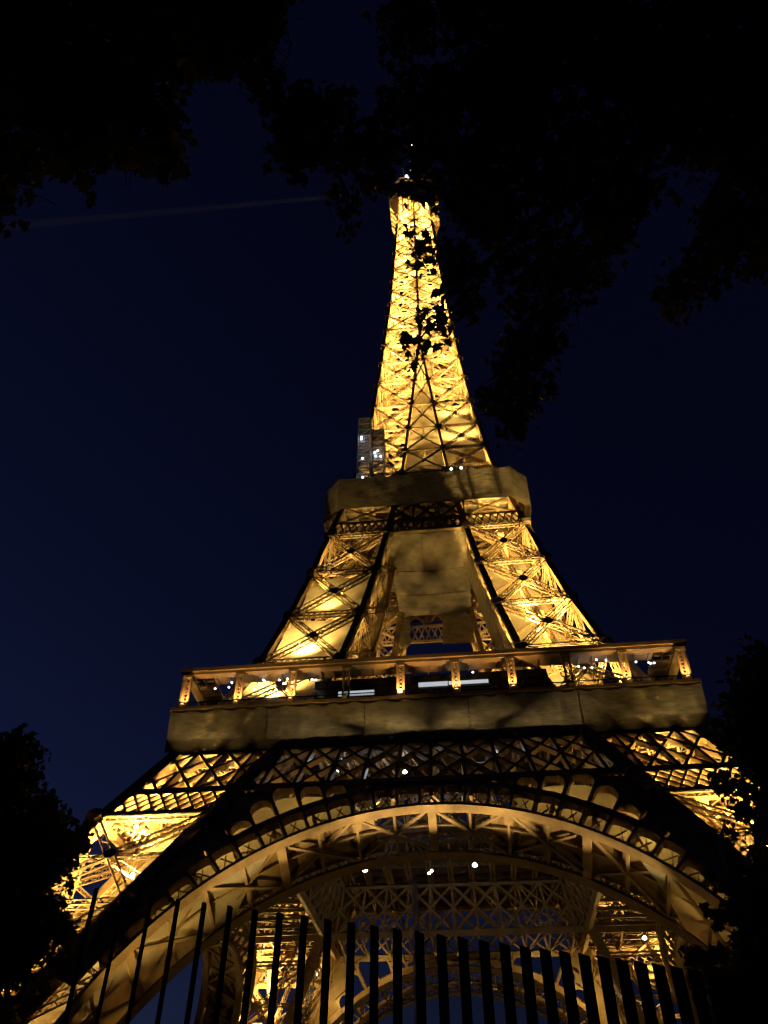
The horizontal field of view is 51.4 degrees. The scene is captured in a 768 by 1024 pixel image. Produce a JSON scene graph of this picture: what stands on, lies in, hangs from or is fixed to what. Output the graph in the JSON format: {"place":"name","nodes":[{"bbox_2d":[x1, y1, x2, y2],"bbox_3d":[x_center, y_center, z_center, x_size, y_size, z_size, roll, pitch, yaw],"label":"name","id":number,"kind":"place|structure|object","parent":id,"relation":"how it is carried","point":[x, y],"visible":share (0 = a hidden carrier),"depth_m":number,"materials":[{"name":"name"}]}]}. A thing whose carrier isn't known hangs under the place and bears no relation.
{"place":"outdoors","nodes":[
{"label":"outdoors","id":0,"kind":"place"},
{"bbox_2d":[0,168,767,1023],"bbox_3d":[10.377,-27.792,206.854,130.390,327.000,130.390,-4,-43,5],"label":"lattice tower","id":1,"kind":"structure","parent":0,"point":[342,872],"depth_m":111.83,"materials":[{"name":"brown metal"}]},
{"bbox_2d":[11,829,204,1023],"bbox_3d":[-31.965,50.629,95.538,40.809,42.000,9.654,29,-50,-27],"label":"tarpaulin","id":2,"kind":"object","parent":1,"relation":"attached to","point":[51,1017],"visible":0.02,"depth_m":87.81,"materials":[{"name":"fabric"}]},
{"bbox_2d":[69,856,266,1023],"bbox_3d":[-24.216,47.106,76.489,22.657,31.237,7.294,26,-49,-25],"label":"arch","id":3,"kind":"structure","parent":1,"relation":"attached to","point":[151,972],"depth_m":82.40,"materials":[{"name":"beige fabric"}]},
{"bbox_2d":[129,796,355,939],"bbox_3d":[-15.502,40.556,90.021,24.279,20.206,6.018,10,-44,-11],"label":"arch","id":4,"kind":"structure","parent":1,"relation":"attached to","point":[282,806],"depth_m":94.64,"materials":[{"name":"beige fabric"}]},
{"bbox_2d":[239,679,320,703],"bbox_3d":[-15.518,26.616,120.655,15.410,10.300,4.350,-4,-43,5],"label":"tarpaulin","id":5,"kind":"object","parent":1,"relation":"attached to","point":[306,687],"visible":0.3,"depth_m":120.43,"materials":[{"name":"beige fabric"}]},
{"bbox_2d":[271,617,353,661],"bbox_3d":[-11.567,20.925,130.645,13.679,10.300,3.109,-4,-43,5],"label":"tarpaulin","id":6,"kind":"object","parent":1,"relation":"attached to","point":[335,639],"visible":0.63,"depth_m":130.83,"materials":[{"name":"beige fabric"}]},
{"bbox_2d":[299,576,369,617],"bbox_3d":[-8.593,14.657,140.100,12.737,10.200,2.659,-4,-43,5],"label":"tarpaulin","id":7,"kind":"object","parent":1,"relation":"attached to","point":[356,593],"visible":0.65,"depth_m":140.34,"materials":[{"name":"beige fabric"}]},
{"bbox_2d":[356,417,385,477],"bbox_3d":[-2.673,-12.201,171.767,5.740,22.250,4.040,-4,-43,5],"label":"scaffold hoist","id":8,"kind":"object","parent":1,"relation":"on","point":[371,453],"visible":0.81,"depth_m":171.19,"materials":[{"name":"grey metal"}]},
{"bbox_2d":[400,617,409,645],"bbox_3d":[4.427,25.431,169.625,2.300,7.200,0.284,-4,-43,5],"label":"tarpaulin","id":9,"kind":"object","parent":1,"relation":"attached to","point":[405,634],"visible":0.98,"depth_m":169.42,"materials":[{"name":"fabric"}]},
{"bbox_2d":[405,391,443,473],"bbox_3d":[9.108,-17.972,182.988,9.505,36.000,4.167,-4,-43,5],"label":"tower lattice","id":10,"kind":"object","parent":1,"relation":"attached to","point":[433,436],"visible":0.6,"depth_m":181.61,"materials":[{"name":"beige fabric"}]},
{"bbox_2d":[323,466,530,567],"bbox_3d":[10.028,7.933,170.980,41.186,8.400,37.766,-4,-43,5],"label":"safety net","id":11,"kind":"object","parent":1,"relation":"attached to","point":[415,488],"visible":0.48,"depth_m":157.42,"materials":[{"name":"fabric"}]},
{"bbox_2d":[389,530,470,615],"bbox_3d":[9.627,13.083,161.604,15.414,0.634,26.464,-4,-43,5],"label":"tarpaulin","id":12,"kind":"object","parent":1,"relation":"attached to","point":[431,577],"visible":0.98,"depth_m":160.77,"materials":[{"name":"fabric"}]},
{"bbox_2d":[164,683,711,752],"bbox_3d":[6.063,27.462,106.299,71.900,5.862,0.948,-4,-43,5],"label":"safety net","id":13,"kind":"object","parent":1,"relation":"attached to","point":[622,708],"visible":1,"depth_m":106.09,"materials":[{"name":"fabric"}]},
{"bbox_2d":[441,614,474,643],"bbox_3d":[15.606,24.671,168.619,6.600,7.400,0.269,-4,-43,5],"label":"tarpaulin","id":14,"kind":"object","parent":1,"relation":"attached to","point":[457,628],"visible":1,"depth_m":168.46,"materials":[{"name":"fabric"}]},
{"bbox_2d":[436,408,487,469],"bbox_3d":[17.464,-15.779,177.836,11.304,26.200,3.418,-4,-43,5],"label":"tarpaulin","id":15,"kind":"object","parent":1,"relation":"attached to","point":[448,437],"visible":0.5,"depth_m":178.94,"materials":[{"name":"beige fabric"}]},
{"bbox_2d":[466,542,527,670],"bbox_3d":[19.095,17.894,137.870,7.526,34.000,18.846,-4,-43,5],"label":"tarpaulin","id":16,"kind":"object","parent":1,"relation":"attached to","point":[499,639],"visible":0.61,"depth_m":140.04,"materials":[{"name":"fabric"}]},
{"bbox_2d":[483,563,591,685],"bbox_3d":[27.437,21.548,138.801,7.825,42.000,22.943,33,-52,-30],"label":"tarpaulin","id":17,"kind":"object","parent":1,"relation":"attached to","point":[497,581],"visible":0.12,"depth_m":145.08,"materials":[{"name":"beige fabric"}]},
{"bbox_2d":[508,785,726,899],"bbox_3d":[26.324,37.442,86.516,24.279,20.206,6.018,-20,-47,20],"label":"tarpaulin","id":18,"kind":"object","parent":1,"relation":"attached to","point":[602,799],"visible":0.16,"depth_m":91.61,"materials":[{"name":"beige fabric"}]},
{"bbox_2d":[642,862,737,950],"bbox_3d":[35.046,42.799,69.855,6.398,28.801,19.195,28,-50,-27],"label":"tarpaulin","id":19,"kind":"object","parent":1,"relation":"attached to","point":[688,915],"visible":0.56,"depth_m":80.83,"materials":[{"name":"beige fabric"}]},
{"bbox_2d":[656,780,753,854],"bbox_3d":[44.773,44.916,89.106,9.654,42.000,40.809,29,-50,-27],"label":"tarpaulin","id":20,"kind":"object","parent":1,"relation":"attached to","point":[748,841],"visible":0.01,"depth_m":99.65,"materials":[{"name":"fabric"}]},
{"bbox_2d":[0,0,767,1023],"label":"sky","id":21,"kind":"structure","parent":0,"point":[189,368],"materials":[{"name":"blue"}]},
{"bbox_2d":[412,880,418,1023],"bbox_3d":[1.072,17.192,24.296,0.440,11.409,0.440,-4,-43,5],"label":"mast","id":22,"kind":"object","parent":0,"point":[415,913],"visible":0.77,"depth_m":27.19,"materials":[{"name":"black metal"}]},
{"label":"ground","id":23,"kind":"structure","parent":0,"visible":0},
{"bbox_2d":[0,723,94,1023],"bbox_3d":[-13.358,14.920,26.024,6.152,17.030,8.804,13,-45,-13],"label":"dark tree","id":24,"kind":"object","parent":23,"relation":"on","point":[41,849],"visible":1,"depth_m":27.15,"materials":[{"name":"black plant"}]},
{"bbox_2d":[0,0,303,238],"bbox_3d":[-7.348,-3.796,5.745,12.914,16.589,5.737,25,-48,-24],"label":"plane tree","id":25,"kind":"object","parent":23,"relation":"on","point":[69,103],"visible":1,"depth_m":9.29,"materials":[{"name":"black plant"}]},
{"bbox_2d":[62,887,767,1023],"bbox_3d":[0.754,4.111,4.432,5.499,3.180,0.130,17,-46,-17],"label":"fence","id":26,"kind":"object","parent":23,"relation":"on","point":[699,996],"visible":1,"depth_m":5.26,"materials":[{"name":"black metal"}]},
{"bbox_2d":[234,0,767,449],"bbox_3d":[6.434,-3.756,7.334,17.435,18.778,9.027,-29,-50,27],"label":"plane tree","id":27,"kind":"object","parent":23,"relation":"on","point":[635,58],"visible":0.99,"depth_m":11.23,"materials":[{"name":"black plant"}]},
{"bbox_2d":[677,633,767,1023],"bbox_3d":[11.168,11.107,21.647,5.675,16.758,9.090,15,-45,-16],"label":"feathery tree","id":28,"kind":"object","parent":23,"relation":"on","point":[739,736],"visible":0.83,"depth_m":22.56,"materials":[{"name":"black plant"}]}
]}

